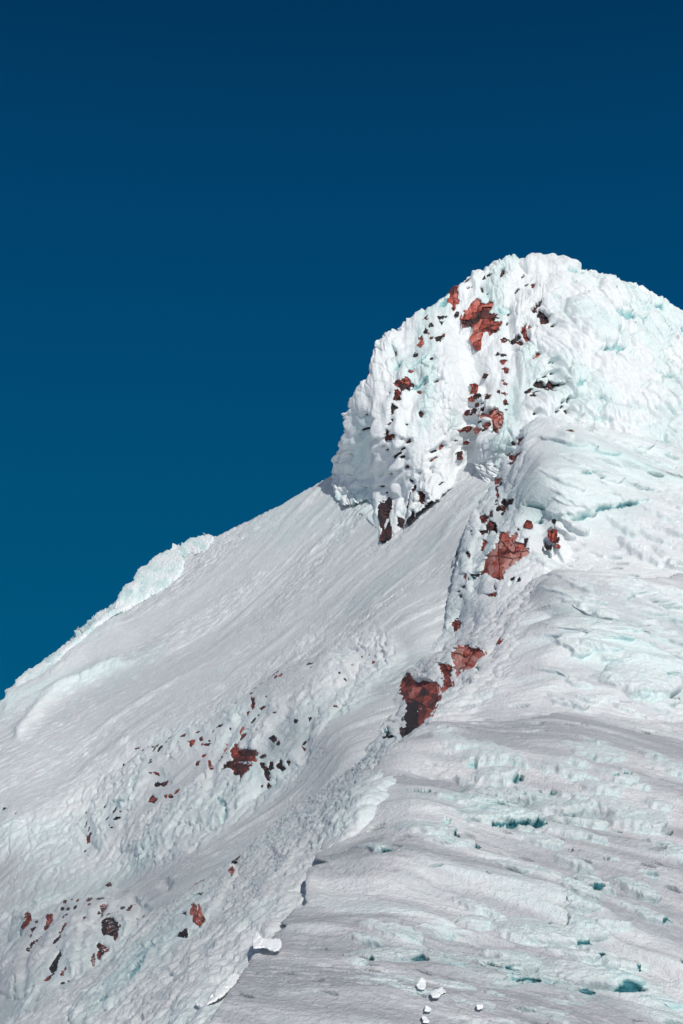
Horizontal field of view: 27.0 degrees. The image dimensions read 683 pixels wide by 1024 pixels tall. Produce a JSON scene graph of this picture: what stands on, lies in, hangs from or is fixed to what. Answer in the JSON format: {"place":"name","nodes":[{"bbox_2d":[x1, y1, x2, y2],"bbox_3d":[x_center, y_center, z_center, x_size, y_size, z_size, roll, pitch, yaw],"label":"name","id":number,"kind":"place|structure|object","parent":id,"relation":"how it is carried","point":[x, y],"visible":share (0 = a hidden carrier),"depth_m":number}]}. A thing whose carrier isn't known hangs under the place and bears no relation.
{"place":"outdoors","nodes":[
{"label":"outdoors","id":0,"kind":"place"},
{"bbox_2d":[2,741,397,1023],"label":"lee slope","id":1,"kind":"structure","parent":0,"point":[156,970],"depth_m":39.99},
{"bbox_2d":[177,928,187,937],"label":"rock","id":2,"kind":"object","parent":1,"relation":"on","point":[183,933],"visible":1,"depth_m":39.70},
{"bbox_2d":[189,903,205,925],"bbox_3d":[-4.336,11.927,42.308,0.360,0.409,5.235,2,-12,-9],"label":"rock","id":3,"kind":"object","parent":1,"relation":"on","point":[200,919],"visible":0.99,"depth_m":41.22},
{"bbox_2d":[195,973,239,1007],"bbox_3d":[-2.532,10.232,30.389,0.800,0.603,1.672,-8,-15,34],"label":"snow block","id":4,"kind":"object","parent":1,"relation":"on","point":[224,987],"depth_m":30.10},
{"bbox_2d":[228,866,234,874],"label":"rock","id":5,"kind":"object","parent":1,"relation":"on","point":[231,869],"visible":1,"depth_m":48.24},
{"bbox_2d":[0,463,494,1023],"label":"snow slope","id":6,"kind":"structure","parent":0,"point":[226,623],"depth_m":84.62},
{"bbox_2d":[21,911,31,928],"bbox_3d":[-14.397,18.562,64.845,0.464,0.664,4.595,3,-12,-13],"label":"rock","id":7,"kind":"object","parent":6,"relation":"on","point":[26,923],"visible":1,"depth_m":64.09},
{"bbox_2d":[5,627,87,694],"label":"rime cornice","id":8,"kind":"structure","parent":6,"relation":"on","point":[45,664],"depth_m":102.88},
{"bbox_2d":[46,914,52,927],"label":"rock","id":9,"kind":"object","parent":6,"relation":"on","point":[49,918],"visible":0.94,"depth_m":61.16},
{"bbox_2d":[49,949,61,972],"bbox_3d":[-9.937,15.653,49.511,0.534,0.556,5.585,2,-12,-8],"label":"rock","id":10,"kind":"object","parent":6,"relation":"on","point":[53,967],"visible":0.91,"depth_m":48.88},
{"bbox_2d":[58,923,65,938],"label":"rock","id":11,"kind":"object","parent":6,"relation":"on","point":[63,926],"visible":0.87,"depth_m":56.00},
{"bbox_2d":[74,602,124,637],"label":"rime cornice","id":12,"kind":"structure","parent":6,"relation":"on","point":[98,619],"depth_m":108.31},
{"bbox_2d":[96,943,108,960],"bbox_3d":[-8.087,14.868,48.138,0.534,0.439,3.321,3,-12,-12],"label":"rock","id":13,"kind":"object","parent":6,"relation":"on","point":[102,948],"visible":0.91,"depth_m":47.72},
{"bbox_2d":[100,904,106,917],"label":"rock","id":14,"kind":"object","parent":6,"relation":"on","point":[103,907],"visible":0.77,"depth_m":57.55},
{"bbox_2d":[101,917,120,938],"bbox_3d":[-8.426,15.109,51.780,0.763,0.497,6.044,2,-12,-10],"label":"rock","id":15,"kind":"object","parent":6,"relation":"on","point":[109,927],"visible":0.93,"depth_m":51.63},
{"bbox_2d":[115,548,184,612],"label":"rime cornice","id":16,"kind":"structure","parent":6,"relation":"on","point":[159,572],"depth_m":111.17},
{"bbox_2d":[148,795,156,802],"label":"rock","id":17,"kind":"object","parent":6,"relation":"on","point":[152,799],"visible":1,"depth_m":75.09},
{"bbox_2d":[187,740,195,746],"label":"rock","id":18,"kind":"object","parent":6,"relation":"on","point":[191,742],"visible":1,"depth_m":80.47},
{"bbox_2d":[172,533,214,556],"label":"rime cornice","id":19,"kind":"structure","parent":6,"relation":"on","point":[195,545],"depth_m":113.60},
{"bbox_2d":[208,760,213,769],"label":"rock","id":20,"kind":"object","parent":6,"relation":"on","point":[210,766],"visible":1,"depth_m":74.03},
{"bbox_2d":[222,743,258,781],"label":"rock","id":21,"kind":"object","parent":6,"relation":"on","point":[241,756],"visible":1,"depth_m":71.00},
{"bbox_2d":[250,697,254,709],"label":"rock","id":22,"kind":"object","parent":6,"relation":"on","point":[253,703],"visible":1,"depth_m":80.97},
{"bbox_2d":[260,762,276,780],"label":"rock","id":23,"kind":"object","parent":6,"relation":"on","point":[266,771],"visible":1,"depth_m":66.62},
{"bbox_2d":[269,735,276,742],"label":"rock","id":24,"kind":"object","parent":6,"relation":"on","point":[273,738],"visible":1,"depth_m":71.04},
{"bbox_2d":[2,274,559,951],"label":"rock chips","id":25,"kind":"object","parent":6,"relation":"on","point":[362,656],"visible":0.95,"depth_m":81.32},
{"bbox_2d":[276,760,285,771],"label":"rock","id":26,"kind":"object","parent":6,"relation":"on","point":[281,767],"visible":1,"depth_m":65.73},
{"bbox_2d":[0,0,682,699],"label":"sky","id":27,"kind":"structure","parent":0,"point":[215,214]},
{"bbox_2d":[208,712,682,1023],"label":"ridge","id":28,"kind":"structure","parent":0,"point":[525,871],"depth_m":35.80},
{"bbox_2d":[252,932,281,951],"bbox_3d":[-1.671,9.652,31.960,0.684,0.322,1.499,0,-12,0],"label":"snow block","id":29,"kind":"object","parent":28,"relation":"on","point":[259,942],"depth_m":31.72},
{"bbox_2d":[416,977,425,989],"bbox_3d":[1.632,9.685,29.242,0.216,0.208,0.780,0,-12,0],"label":"snow block","id":30,"kind":"object","parent":28,"relation":"on","point":[421,984],"depth_m":29.10},
{"bbox_2d":[422,1015,429,1022],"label":"snow block","id":31,"kind":"object","parent":28,"relation":"on","point":[425,1019],"depth_m":27.37},
{"bbox_2d":[424,1005,431,1011],"bbox_3d":[1.706,9.775,28.002,0.142,0.120,0.391,-1,-12,6],"label":"snow block","id":32,"kind":"object","parent":28,"relation":"on","point":[427,1008],"depth_m":27.90},
{"bbox_2d":[430,987,445,997],"bbox_3d":[1.954,9.758,28.881,0.320,0.162,0.941,-5,-13,23],"label":"snow block","id":33,"kind":"object","parent":28,"relation":"on","point":[435,993],"depth_m":28.75},
{"bbox_2d":[476,1004,482,1009],"bbox_3d":[2.767,9.897,28.448,0.137,0.108,0.335,-1,-12,4],"label":"snow block","id":34,"kind":"object","parent":28,"relation":"on","point":[479,1006],"depth_m":28.36},
{"bbox_2d":[331,253,682,544],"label":"summit","id":35,"kind":"structure","parent":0,"point":[608,348],"depth_m":103.73},
{"bbox_2d":[378,497,391,542],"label":"rock","id":36,"kind":"object","parent":35,"relation":"on","point":[384,509],"visible":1,"depth_m":100.65},
{"bbox_2d":[385,430,394,440],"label":"rock","id":37,"kind":"object","parent":35,"relation":"on","point":[389,437],"visible":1,"depth_m":101.74},
{"bbox_2d":[391,403,397,414],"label":"rock","id":38,"kind":"object","parent":35,"relation":"on","point":[393,407],"visible":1,"depth_m":102.36},
{"bbox_2d":[393,389,401,400],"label":"rock","id":39,"kind":"object","parent":35,"relation":"on","point":[397,393],"visible":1,"depth_m":103.05},
{"bbox_2d":[397,516,404,526],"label":"rock","id":40,"kind":"object","parent":35,"relation":"on","point":[400,521],"visible":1,"depth_m":98.85},
{"bbox_2d":[394,377,413,390],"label":"rock","id":41,"kind":"object","parent":35,"relation":"on","point":[403,384],"visible":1,"depth_m":103.82},
{"bbox_2d":[416,336,423,347],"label":"rock","id":42,"kind":"object","parent":35,"relation":"on","point":[420,343],"visible":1,"depth_m":107.33},
{"bbox_2d":[418,491,429,509],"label":"rock","id":43,"kind":"object","parent":35,"relation":"on","point":[422,497],"visible":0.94,"depth_m":98.69},
{"bbox_2d":[447,285,459,310],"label":"rock","id":44,"kind":"object","parent":35,"relation":"on","point":[453,300],"visible":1,"depth_m":112.11},
{"bbox_2d":[458,426,472,432],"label":"rock","id":45,"kind":"object","parent":35,"relation":"on","point":[468,428],"visible":1,"depth_m":101.01},
{"bbox_2d":[468,396,475,401],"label":"rock","id":46,"kind":"object","parent":35,"relation":"on","point":[471,399],"visible":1,"depth_m":101.79},
{"bbox_2d":[469,383,478,393],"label":"rock","id":47,"kind":"object","parent":35,"relation":"on","point":[474,388],"visible":1,"depth_m":102.44},
{"bbox_2d":[473,427,481,434],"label":"rock","id":48,"kind":"object","parent":35,"relation":"on","point":[477,430],"visible":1,"depth_m":99.98},
{"bbox_2d":[473,393,481,398],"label":"rock","id":49,"kind":"object","parent":35,"relation":"on","point":[477,395],"visible":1,"depth_m":101.69},
{"bbox_2d":[460,299,501,350],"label":"rock","id":50,"kind":"object","parent":35,"relation":"on","point":[477,316],"visible":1,"depth_m":109.12},
{"bbox_2d":[483,422,492,429],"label":"rock","id":51,"kind":"object","parent":35,"relation":"on","point":[487,425],"visible":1,"depth_m":99.10},
{"bbox_2d":[478,409,503,432],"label":"rock","id":52,"kind":"object","parent":35,"relation":"on","point":[495,416],"visible":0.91,"depth_m":98.81},
{"bbox_2d":[500,335,520,344],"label":"rock","id":53,"kind":"object","parent":35,"relation":"on","point":[504,340],"visible":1,"depth_m":106.72},
{"bbox_2d":[521,327,529,341],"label":"rock","id":54,"kind":"object","parent":35,"relation":"on","point":[524,334],"visible":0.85,"depth_m":106.86},
{"bbox_2d":[531,302,541,312],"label":"rock","id":55,"kind":"object","parent":35,"relation":"on","point":[534,309],"visible":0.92,"depth_m":109.33},
{"bbox_2d":[537,311,548,323],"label":"rock","id":56,"kind":"object","parent":35,"relation":"on","point":[542,317],"visible":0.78,"depth_m":108.10},
{"bbox_2d":[533,381,559,390],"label":"rock","id":57,"kind":"object","parent":35,"relation":"on","point":[549,385],"visible":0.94,"depth_m":100.84},
{"bbox_2d":[351,570,682,766],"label":"ridge","id":58,"kind":"structure","parent":0,"point":[609,645],"depth_m":59.28},
{"bbox_2d":[382,731,393,738],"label":"rock","id":59,"kind":"object","parent":58,"relation":"on","point":[387,736],"visible":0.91,"depth_m":58.47},
{"bbox_2d":[399,673,443,737],"bbox_3d":[3.370,8.374,63.618,2.044,4.225,18.190,0,-12,0],"label":"rock","id":60,"kind":"object","parent":58,"relation":"on","point":[423,698],"visible":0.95,"depth_m":61.04},
{"bbox_2d":[440,662,454,694],"bbox_3d":[4.748,7.309,62.924,0.893,2.141,7.005,0,-12,2],"label":"rock","id":61,"kind":"object","parent":58,"relation":"on","point":[446,670],"visible":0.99,"depth_m":63.27},
{"bbox_2d":[451,645,486,676],"bbox_3d":[5.698,6.670,64.039,1.470,2.089,5.399,0,-12,0],"label":"rock","id":62,"kind":"object","parent":58,"relation":"on","point":[467,657],"visible":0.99,"depth_m":63.79},
{"bbox_2d":[432,416,682,652],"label":"ridge","id":63,"kind":"structure","parent":0,"point":[609,499],"depth_m":80.81},
{"bbox_2d":[449,618,460,631],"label":"rock","id":64,"kind":"object","parent":63,"relation":"on","point":[455,624],"visible":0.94,"depth_m":77.94},
{"bbox_2d":[481,539,487,550],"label":"rock","id":65,"kind":"object","parent":63,"relation":"on","point":[485,542],"visible":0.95,"depth_m":83.86},
{"bbox_2d":[479,511,497,534],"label":"rock","id":66,"kind":"object","parent":63,"relation":"on","point":[491,526],"visible":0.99,"depth_m":85.69},
{"bbox_2d":[494,477,501,484],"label":"rock","id":67,"kind":"object","parent":63,"relation":"on","point":[497,481],"visible":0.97,"depth_m":91.00},
{"bbox_2d":[481,532,528,579],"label":"rock","id":68,"kind":"object","parent":63,"relation":"on","point":[507,552],"visible":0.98,"depth_m":79.36},
{"bbox_2d":[501,499,513,511],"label":"rock","id":69,"kind":"object","parent":63,"relation":"on","point":[506,503],"visible":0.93,"depth_m":86.22},
{"bbox_2d":[507,452,520,463],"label":"rock","id":70,"kind":"object","parent":63,"relation":"on","point":[512,457],"visible":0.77,"depth_m":90.51},
{"bbox_2d":[523,520,533,528],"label":"rock","id":71,"kind":"object","parent":63,"relation":"on","point":[528,524],"visible":1,"depth_m":80.49},
{"bbox_2d":[544,542,551,549],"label":"rock","id":72,"kind":"object","parent":63,"relation":"on","point":[547,546],"visible":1,"depth_m":77.52},
{"bbox_2d":[548,529,557,543],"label":"rock","id":73,"kind":"object","parent":63,"relation":"on","point":[552,535],"visible":1,"depth_m":78.15}
]}

